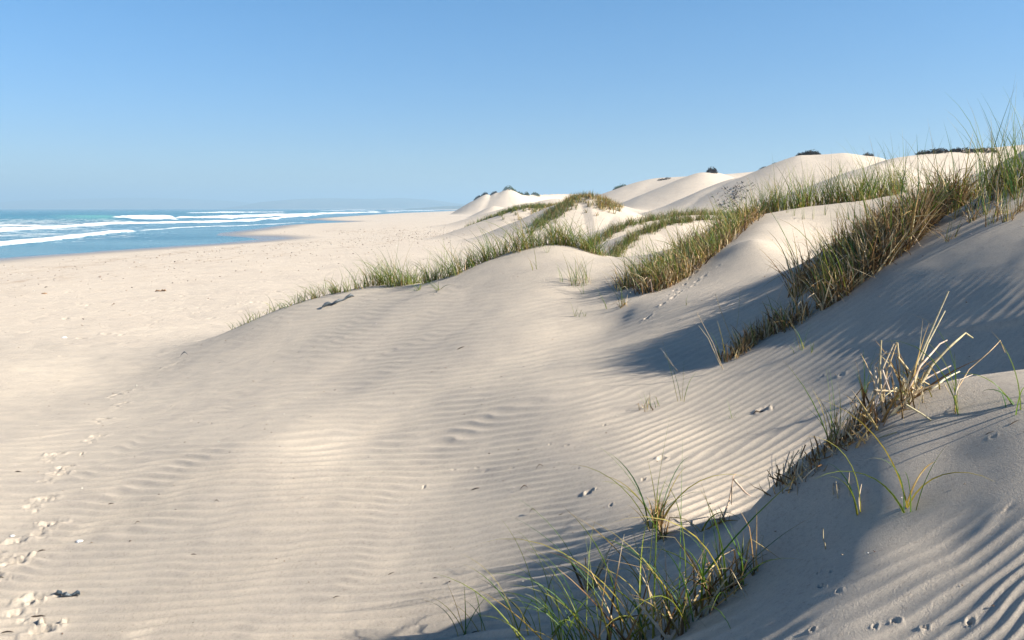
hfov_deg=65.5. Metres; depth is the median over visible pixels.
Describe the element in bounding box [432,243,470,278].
grass tuft
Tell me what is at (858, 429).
dead root stub
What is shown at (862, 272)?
grass tuft
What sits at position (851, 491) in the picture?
grass tuft
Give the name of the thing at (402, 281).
grass tuft
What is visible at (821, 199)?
grass tuft
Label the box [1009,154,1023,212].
grass tuft
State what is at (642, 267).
grass tuft
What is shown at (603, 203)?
dune grass
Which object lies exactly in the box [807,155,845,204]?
grass tuft
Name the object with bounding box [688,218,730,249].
grass tuft
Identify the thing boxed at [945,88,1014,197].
grass tuft
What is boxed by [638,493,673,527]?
grass tuft
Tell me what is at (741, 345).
grass tuft
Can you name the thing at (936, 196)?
grass tuft
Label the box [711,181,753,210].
grass tuft
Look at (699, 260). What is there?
grass tuft
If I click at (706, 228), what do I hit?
grass tuft
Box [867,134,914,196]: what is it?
grass tuft
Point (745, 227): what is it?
grass tuft
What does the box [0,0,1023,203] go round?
sky
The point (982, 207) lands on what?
grass tuft
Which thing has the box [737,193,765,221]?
grass tuft
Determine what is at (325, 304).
dried seaweed
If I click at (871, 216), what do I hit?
grass tuft
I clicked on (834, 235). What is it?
grass tuft
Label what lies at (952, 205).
grass tuft
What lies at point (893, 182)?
grass tuft
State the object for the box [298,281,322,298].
grass tuft
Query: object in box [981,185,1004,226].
grass tuft
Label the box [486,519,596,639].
grass tuft
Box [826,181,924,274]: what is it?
grass tuft
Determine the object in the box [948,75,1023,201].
grass tuft
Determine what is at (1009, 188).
grass tuft
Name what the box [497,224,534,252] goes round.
grass tuft
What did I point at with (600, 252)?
grass tuft
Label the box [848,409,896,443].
dead root stub
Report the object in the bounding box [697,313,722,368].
dead stalk
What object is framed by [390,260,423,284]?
grass tuft
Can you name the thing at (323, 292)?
grass tuft
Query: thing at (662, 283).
grass tuft
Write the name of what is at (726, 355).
grass tuft
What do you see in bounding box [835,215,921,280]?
grass tuft
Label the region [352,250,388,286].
grass tuft
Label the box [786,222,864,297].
grass tuft
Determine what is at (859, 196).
grass tuft
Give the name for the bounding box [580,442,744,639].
grass tuft
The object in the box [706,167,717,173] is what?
shrub
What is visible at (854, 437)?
dead root stub
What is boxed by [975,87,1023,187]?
grass tuft
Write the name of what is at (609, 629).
grass tuft
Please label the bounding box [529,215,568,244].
grass tuft
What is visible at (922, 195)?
grass tuft
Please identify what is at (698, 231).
grass tuft
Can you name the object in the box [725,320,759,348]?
grass tuft
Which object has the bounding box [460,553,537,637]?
grass tuft
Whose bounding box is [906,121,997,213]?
grass tuft
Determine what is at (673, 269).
grass tuft
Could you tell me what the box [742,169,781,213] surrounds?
grass tuft
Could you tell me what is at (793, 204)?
grass tuft
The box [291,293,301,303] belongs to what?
grass tuft
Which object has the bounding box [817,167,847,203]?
grass tuft
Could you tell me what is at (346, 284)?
grass tuft
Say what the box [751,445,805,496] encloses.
dead root stub
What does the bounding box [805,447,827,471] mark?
dead root stub
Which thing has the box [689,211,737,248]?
grass tuft
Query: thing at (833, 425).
grass tuft
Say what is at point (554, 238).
grass tuft
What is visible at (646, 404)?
grass tuft
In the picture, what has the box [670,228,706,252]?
grass tuft
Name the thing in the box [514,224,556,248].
grass tuft
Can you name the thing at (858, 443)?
dead root stub
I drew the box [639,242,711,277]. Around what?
grass tuft
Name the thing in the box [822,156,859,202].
grass tuft
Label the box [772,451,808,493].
dead root stub
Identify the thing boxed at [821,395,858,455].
dead root stub
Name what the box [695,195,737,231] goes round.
grass tuft
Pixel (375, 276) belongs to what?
grass tuft
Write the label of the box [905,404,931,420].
dead stalk
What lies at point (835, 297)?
grass tuft
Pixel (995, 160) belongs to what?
grass tuft
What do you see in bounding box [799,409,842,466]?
dead root stub
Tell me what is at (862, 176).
grass tuft
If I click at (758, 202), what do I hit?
grass tuft
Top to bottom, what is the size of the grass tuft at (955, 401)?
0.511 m
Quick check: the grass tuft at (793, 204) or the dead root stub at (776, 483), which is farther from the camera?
the grass tuft at (793, 204)
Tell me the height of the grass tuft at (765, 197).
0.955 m
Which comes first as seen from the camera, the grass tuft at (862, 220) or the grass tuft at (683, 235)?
the grass tuft at (862, 220)
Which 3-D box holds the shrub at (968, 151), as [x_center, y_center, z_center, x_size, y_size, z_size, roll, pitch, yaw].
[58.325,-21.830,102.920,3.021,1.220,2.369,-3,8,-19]
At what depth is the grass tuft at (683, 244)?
14.73 m
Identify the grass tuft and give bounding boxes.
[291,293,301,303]
[294,290,308,300]
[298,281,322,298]
[311,273,333,295]
[323,278,341,293]
[325,282,340,293]
[335,271,360,293]
[345,267,362,288]
[345,268,371,289]
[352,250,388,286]
[358,260,392,285]
[359,238,415,286]
[365,259,404,284]
[372,250,418,286]
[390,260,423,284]
[402,262,424,283]
[407,250,440,283]
[413,263,443,282]
[420,580,487,636]
[421,280,442,290]
[428,237,461,279]
[431,243,475,274]
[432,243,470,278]
[441,523,610,639]
[450,240,481,269]
[456,589,485,631]
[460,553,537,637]
[463,223,513,262]
[463,246,486,264]
[468,236,491,261]
[468,566,535,636]
[483,220,526,252]
[485,204,544,250]
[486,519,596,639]
[491,237,510,255]
[492,414,820,639]
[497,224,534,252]
[509,507,727,639]
[513,541,560,613]
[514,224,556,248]
[519,212,551,245]
[522,501,634,590]
[528,204,588,244]
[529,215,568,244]
[532,209,586,245]
[554,218,593,251]
[559,224,597,246]
[563,256,595,285]
[565,211,609,254]
[575,448,733,530]
[575,516,642,584]
[577,218,620,256]
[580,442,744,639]
[598,250,645,290]
[607,483,810,621]
[610,225,669,288]
[610,275,630,307]
[613,263,649,288]
[618,250,682,292]
[623,234,668,281]
[626,251,681,293]
[629,254,668,294]
[633,229,686,272]
[635,246,686,289]
[637,392,658,411]
[638,493,673,527]
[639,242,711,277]
[640,512,687,541]
[645,240,689,267]
[646,244,679,269]
[649,247,695,284]
[654,205,708,248]
[656,213,700,258]
[657,229,717,271]
[657,258,696,282]
[662,341,692,400]
[668,227,701,254]
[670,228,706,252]
[673,512,740,532]
[677,224,716,265]
[677,246,709,268]
[678,226,721,261]
[679,558,744,632]
[685,204,730,246]
[687,221,714,239]
[687,230,722,262]
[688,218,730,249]
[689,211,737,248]
[693,221,724,244]
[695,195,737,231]
[700,196,756,238]
[702,207,744,251]
[703,195,741,229]
[705,511,794,599]
[708,219,743,240]
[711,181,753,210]
[711,325,746,362]
[716,184,766,232]
[719,207,749,234]
[722,203,759,224]
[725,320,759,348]
[727,180,771,220]
[727,310,774,342]
[727,335,757,356]
[736,304,772,347]
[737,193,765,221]
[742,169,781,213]
[744,179,773,214]
[756,179,782,212]
[757,171,783,211]
[758,157,796,211]
[758,295,795,336]
[760,202,842,297]
[761,221,847,290]
[763,272,818,332]
[769,174,798,210]
[777,159,812,208]
[778,185,804,209]
[780,208,852,269]
[781,156,817,206]
[786,160,827,207]
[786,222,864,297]
[786,364,861,447]
[790,321,810,351]
[795,246,867,310]
[800,206,875,308]
[802,169,840,205]
[806,181,822,205]
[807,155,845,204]
[808,216,892,264]
[809,212,879,257]
[810,436,860,514]
[815,157,849,202]
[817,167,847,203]
[817,232,877,299]
[820,400,985,512]
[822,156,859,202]
[826,160,882,199]
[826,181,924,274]
[829,230,871,284]
[831,182,884,252]
[832,175,896,258]
[834,175,883,256]
[835,141,883,199]
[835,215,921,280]
[837,203,900,285]
[838,129,954,253]
[839,161,871,201]
[842,191,889,226]
[845,189,892,241]
[852,348,876,398]
[853,225,908,258]
[855,154,887,199]
[855,166,883,200]
[857,152,894,195]
[859,175,906,222]
[864,221,936,262]
[866,185,937,241]
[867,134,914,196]
[867,156,973,230]
[867,182,940,251]
[869,153,904,196]
[869,172,935,209]
[876,183,900,219]
[880,164,941,238]
[881,157,910,195]
[884,317,958,414]
[887,134,931,192]
[891,146,986,226]
[896,143,950,202]
[898,162,965,217]
[906,119,959,197]
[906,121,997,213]
[917,152,964,198]
[919,139,992,214]
[923,152,977,211]
[925,139,971,214]
[934,213,962,241]
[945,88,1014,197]
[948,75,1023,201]
[950,182,975,218]
[954,144,995,211]
[954,153,995,202]
[959,98,1023,193]
[959,183,983,222]
[959,333,1023,414]
[966,169,995,216]
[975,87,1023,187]
[976,130,1023,201]
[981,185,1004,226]
[983,114,1021,200]
[984,168,1011,215]
[994,163,1023,222]
[996,91,1023,187]
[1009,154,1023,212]
[1013,124,1023,185]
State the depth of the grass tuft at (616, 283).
13.40 m
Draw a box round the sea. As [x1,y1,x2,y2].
[0,209,455,257]
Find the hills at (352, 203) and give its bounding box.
[223,198,465,208]
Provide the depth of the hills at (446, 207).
4025.50 m
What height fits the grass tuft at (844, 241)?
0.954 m
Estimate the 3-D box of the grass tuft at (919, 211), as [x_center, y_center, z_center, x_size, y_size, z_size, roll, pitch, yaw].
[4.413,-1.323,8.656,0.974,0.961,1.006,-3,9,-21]
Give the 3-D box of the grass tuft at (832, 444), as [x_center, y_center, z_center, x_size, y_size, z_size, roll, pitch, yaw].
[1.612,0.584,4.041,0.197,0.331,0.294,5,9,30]
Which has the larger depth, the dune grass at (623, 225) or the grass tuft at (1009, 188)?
the dune grass at (623, 225)
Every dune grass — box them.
[465,202,553,226]
[514,202,557,219]
[527,193,586,232]
[542,190,624,215]
[579,204,771,246]
[606,208,740,256]
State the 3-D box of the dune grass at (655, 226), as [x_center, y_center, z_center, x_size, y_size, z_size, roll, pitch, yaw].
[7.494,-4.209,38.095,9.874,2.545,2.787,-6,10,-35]
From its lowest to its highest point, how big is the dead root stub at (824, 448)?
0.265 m
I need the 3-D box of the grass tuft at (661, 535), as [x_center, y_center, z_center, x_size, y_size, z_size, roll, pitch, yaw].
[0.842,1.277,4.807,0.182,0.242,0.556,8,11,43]
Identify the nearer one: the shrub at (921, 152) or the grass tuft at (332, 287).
the grass tuft at (332, 287)
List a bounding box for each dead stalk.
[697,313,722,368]
[707,474,750,525]
[715,294,739,337]
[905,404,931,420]
[954,340,1004,413]
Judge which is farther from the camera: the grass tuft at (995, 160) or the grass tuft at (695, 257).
the grass tuft at (695, 257)
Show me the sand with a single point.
(314, 523)
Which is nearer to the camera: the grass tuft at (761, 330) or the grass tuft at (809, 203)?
the grass tuft at (761, 330)
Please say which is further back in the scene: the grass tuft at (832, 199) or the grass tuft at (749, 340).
the grass tuft at (832, 199)
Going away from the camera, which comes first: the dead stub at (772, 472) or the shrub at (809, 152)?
the dead stub at (772, 472)
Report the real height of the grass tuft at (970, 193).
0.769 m
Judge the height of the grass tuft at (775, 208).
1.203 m
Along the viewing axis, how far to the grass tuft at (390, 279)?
17.58 m
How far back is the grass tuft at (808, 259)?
9.36 m
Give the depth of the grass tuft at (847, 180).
16.45 m
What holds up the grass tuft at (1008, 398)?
on the sand
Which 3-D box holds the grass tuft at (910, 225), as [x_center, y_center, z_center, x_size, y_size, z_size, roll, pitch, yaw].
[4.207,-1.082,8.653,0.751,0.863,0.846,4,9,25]
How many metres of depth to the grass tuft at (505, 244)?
16.97 m
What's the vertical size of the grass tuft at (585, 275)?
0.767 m
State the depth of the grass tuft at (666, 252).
14.04 m
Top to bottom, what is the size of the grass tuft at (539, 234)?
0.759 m
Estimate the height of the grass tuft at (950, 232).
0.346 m
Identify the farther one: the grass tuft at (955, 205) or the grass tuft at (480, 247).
the grass tuft at (480, 247)
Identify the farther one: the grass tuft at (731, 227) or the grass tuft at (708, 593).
the grass tuft at (731, 227)
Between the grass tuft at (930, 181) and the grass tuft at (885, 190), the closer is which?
the grass tuft at (930, 181)
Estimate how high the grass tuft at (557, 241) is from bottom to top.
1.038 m
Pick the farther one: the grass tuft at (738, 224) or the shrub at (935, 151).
the shrub at (935, 151)
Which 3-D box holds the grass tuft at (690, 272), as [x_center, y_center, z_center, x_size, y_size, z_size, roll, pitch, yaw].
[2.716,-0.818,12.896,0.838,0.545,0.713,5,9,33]
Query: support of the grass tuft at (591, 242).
on the sand
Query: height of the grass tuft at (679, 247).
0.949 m
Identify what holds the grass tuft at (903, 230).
on the sand
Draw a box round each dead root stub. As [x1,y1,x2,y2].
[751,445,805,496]
[758,450,808,497]
[769,446,815,493]
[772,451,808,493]
[785,460,822,483]
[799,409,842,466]
[803,423,846,468]
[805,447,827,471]
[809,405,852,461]
[819,396,890,450]
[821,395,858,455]
[830,415,874,446]
[833,410,894,447]
[842,372,890,434]
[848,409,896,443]
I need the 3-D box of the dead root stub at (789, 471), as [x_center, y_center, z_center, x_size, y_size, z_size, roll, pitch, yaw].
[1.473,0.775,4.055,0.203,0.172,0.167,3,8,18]
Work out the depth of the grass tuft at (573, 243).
16.53 m
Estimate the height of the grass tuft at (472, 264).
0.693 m
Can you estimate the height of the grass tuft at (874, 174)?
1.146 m
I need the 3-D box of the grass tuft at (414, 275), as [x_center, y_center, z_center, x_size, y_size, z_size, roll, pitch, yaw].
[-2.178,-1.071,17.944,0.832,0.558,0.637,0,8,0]
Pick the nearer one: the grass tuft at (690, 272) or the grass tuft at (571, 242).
the grass tuft at (690, 272)
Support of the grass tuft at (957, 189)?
on the sand
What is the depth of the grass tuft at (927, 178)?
9.61 m
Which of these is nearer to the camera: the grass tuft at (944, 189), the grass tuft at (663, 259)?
the grass tuft at (944, 189)
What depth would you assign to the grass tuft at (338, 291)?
18.00 m
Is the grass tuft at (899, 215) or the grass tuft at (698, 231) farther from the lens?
the grass tuft at (698, 231)
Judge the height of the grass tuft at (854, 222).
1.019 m
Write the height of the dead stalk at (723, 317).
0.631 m
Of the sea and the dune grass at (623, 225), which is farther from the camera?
the sea
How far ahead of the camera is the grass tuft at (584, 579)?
4.75 m
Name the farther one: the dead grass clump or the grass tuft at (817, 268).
the grass tuft at (817, 268)
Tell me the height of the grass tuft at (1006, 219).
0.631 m
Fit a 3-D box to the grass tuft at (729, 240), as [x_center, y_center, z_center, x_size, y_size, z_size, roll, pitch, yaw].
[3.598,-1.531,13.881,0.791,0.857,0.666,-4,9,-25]
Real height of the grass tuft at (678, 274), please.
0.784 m
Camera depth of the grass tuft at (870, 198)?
15.73 m
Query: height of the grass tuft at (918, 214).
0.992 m
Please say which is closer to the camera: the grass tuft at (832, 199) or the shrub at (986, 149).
the grass tuft at (832, 199)
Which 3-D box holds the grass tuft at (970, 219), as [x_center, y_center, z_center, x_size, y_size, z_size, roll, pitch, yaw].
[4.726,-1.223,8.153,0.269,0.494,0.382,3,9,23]
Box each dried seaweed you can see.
[55,590,80,596]
[322,294,353,307]
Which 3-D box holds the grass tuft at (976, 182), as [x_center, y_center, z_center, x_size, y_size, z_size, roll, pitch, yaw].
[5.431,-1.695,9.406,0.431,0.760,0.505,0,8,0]
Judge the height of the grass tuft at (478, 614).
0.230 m
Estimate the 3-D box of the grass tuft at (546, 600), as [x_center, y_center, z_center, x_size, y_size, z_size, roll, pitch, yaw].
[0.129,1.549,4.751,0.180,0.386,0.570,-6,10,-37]
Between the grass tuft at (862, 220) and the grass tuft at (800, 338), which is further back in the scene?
the grass tuft at (862, 220)
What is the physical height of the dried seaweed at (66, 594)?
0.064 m
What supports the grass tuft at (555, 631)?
on the sand
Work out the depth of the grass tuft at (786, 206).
16.15 m
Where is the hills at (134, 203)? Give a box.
[0,198,251,208]
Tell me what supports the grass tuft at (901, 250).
on the sand
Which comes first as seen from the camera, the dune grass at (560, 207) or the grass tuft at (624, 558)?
the grass tuft at (624, 558)
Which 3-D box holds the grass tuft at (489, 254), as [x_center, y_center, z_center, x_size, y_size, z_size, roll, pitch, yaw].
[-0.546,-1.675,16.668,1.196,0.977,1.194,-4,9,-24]
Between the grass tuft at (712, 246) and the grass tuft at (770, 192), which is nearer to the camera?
the grass tuft at (712, 246)
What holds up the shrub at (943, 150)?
on the sand
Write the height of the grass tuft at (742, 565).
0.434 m
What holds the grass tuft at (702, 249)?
on the sand
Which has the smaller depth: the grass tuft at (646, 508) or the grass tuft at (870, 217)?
the grass tuft at (646, 508)
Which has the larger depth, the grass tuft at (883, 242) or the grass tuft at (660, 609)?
the grass tuft at (883, 242)
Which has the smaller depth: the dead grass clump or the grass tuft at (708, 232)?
the dead grass clump
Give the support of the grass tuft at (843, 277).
on the sand
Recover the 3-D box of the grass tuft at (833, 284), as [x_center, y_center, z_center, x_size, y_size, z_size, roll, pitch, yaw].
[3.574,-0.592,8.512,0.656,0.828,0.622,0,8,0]
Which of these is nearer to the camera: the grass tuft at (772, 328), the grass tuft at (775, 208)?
the grass tuft at (772, 328)
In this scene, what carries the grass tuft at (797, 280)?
on the sand
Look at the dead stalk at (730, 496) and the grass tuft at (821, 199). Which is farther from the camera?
the grass tuft at (821, 199)
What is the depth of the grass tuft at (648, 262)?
13.46 m
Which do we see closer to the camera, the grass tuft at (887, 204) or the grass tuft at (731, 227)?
the grass tuft at (887, 204)
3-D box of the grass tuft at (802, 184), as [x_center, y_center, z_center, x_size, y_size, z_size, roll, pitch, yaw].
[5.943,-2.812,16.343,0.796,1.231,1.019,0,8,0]
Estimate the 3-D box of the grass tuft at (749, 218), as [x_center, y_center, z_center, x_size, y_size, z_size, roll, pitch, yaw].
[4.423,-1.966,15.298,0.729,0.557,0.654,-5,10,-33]
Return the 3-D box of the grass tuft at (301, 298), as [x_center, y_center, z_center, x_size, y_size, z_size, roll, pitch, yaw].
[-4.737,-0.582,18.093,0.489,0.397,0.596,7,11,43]
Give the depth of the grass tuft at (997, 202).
7.96 m
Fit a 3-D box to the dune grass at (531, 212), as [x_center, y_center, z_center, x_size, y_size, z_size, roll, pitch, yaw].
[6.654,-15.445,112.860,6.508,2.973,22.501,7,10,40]
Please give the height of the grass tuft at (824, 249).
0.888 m
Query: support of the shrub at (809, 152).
on the sand
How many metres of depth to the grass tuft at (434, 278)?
16.95 m
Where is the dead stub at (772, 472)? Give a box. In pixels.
[771,453,774,490]
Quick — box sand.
[0,145,1023,639]
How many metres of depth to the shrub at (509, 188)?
418.65 m
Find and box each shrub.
[502,185,514,190]
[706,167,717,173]
[802,150,820,154]
[915,150,928,154]
[927,148,941,153]
[933,148,951,153]
[953,146,976,152]
[976,146,996,152]
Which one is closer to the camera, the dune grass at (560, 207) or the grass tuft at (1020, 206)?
the grass tuft at (1020, 206)
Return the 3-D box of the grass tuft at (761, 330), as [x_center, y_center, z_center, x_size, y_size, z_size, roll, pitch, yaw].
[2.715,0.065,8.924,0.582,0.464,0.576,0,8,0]
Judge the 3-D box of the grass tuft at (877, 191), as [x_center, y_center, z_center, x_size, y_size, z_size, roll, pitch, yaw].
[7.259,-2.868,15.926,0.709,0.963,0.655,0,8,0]
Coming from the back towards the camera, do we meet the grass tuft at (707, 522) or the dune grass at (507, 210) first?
the dune grass at (507, 210)
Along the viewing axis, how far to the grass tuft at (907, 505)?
3.32 m
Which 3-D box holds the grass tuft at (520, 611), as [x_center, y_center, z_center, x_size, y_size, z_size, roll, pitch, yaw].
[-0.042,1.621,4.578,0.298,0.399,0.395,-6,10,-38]
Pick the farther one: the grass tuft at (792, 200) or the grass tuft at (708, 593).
the grass tuft at (792, 200)
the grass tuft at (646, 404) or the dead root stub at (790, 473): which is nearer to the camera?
the dead root stub at (790, 473)
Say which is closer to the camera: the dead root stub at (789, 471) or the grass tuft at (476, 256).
the dead root stub at (789, 471)
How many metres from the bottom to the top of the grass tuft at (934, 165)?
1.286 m
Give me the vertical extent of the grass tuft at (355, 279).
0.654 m
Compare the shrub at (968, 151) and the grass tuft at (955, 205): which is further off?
the shrub at (968, 151)
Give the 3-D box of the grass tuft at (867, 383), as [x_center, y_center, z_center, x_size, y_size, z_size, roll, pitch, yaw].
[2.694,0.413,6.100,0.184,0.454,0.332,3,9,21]
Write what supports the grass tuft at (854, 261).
on the sand
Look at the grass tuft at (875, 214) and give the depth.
9.80 m
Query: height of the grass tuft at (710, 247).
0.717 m
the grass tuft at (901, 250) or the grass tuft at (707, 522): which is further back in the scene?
the grass tuft at (901, 250)
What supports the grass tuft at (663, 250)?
on the sand
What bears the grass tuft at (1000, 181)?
on the sand
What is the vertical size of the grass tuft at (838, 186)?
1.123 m
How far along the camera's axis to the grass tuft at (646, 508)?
5.05 m
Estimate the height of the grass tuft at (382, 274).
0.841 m
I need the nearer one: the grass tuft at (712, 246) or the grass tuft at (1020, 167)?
the grass tuft at (1020, 167)
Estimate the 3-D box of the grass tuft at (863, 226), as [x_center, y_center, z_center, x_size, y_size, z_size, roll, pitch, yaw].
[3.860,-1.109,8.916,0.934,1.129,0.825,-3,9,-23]
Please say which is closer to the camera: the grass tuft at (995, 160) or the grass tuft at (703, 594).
the grass tuft at (703, 594)
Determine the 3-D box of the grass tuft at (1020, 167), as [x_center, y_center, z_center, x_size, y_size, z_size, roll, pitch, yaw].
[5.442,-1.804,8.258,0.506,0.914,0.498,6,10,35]
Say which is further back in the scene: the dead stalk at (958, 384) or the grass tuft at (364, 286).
the grass tuft at (364, 286)
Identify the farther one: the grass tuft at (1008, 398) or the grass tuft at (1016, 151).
the grass tuft at (1016, 151)
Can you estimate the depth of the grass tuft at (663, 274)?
12.64 m
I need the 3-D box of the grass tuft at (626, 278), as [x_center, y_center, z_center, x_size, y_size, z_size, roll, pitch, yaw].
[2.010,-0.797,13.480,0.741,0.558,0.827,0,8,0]
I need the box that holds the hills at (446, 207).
[404,206,462,209]
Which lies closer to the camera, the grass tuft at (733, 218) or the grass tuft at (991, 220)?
the grass tuft at (991, 220)
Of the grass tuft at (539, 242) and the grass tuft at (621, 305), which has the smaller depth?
the grass tuft at (621, 305)
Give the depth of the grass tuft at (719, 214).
15.61 m
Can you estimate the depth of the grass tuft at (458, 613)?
5.00 m
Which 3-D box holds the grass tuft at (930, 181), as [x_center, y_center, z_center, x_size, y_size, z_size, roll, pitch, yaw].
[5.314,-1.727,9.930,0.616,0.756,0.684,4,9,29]
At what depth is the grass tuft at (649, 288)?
12.69 m
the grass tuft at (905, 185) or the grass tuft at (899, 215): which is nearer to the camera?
the grass tuft at (899, 215)
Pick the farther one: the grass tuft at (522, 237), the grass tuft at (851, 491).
the grass tuft at (522, 237)
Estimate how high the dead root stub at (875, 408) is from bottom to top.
0.339 m
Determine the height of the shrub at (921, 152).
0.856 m
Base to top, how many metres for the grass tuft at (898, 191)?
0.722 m
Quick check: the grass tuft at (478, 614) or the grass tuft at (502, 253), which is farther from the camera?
the grass tuft at (502, 253)
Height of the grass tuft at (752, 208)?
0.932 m
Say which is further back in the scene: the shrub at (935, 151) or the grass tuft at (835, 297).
the shrub at (935, 151)
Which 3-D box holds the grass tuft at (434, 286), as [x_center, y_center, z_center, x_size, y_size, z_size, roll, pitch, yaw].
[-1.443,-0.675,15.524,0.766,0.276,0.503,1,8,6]
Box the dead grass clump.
[825,291,981,446]
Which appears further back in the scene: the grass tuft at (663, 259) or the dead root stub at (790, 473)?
the grass tuft at (663, 259)
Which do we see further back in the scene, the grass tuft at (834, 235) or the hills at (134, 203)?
the hills at (134, 203)
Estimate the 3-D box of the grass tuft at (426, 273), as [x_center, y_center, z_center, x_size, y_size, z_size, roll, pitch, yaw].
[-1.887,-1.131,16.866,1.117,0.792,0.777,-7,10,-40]
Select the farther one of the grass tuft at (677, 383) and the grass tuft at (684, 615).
the grass tuft at (677, 383)
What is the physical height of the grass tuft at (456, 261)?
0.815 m
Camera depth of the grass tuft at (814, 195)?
16.36 m
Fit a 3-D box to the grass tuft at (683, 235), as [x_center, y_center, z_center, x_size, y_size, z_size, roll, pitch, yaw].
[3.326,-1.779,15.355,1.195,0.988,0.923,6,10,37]
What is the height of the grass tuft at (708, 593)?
0.680 m
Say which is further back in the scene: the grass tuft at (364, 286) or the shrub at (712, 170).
the shrub at (712, 170)
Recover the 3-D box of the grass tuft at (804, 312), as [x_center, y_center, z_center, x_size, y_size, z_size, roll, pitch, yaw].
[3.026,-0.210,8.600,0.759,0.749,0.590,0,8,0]
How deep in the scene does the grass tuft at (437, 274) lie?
16.79 m
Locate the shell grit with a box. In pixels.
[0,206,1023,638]
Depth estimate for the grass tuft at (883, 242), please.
8.47 m

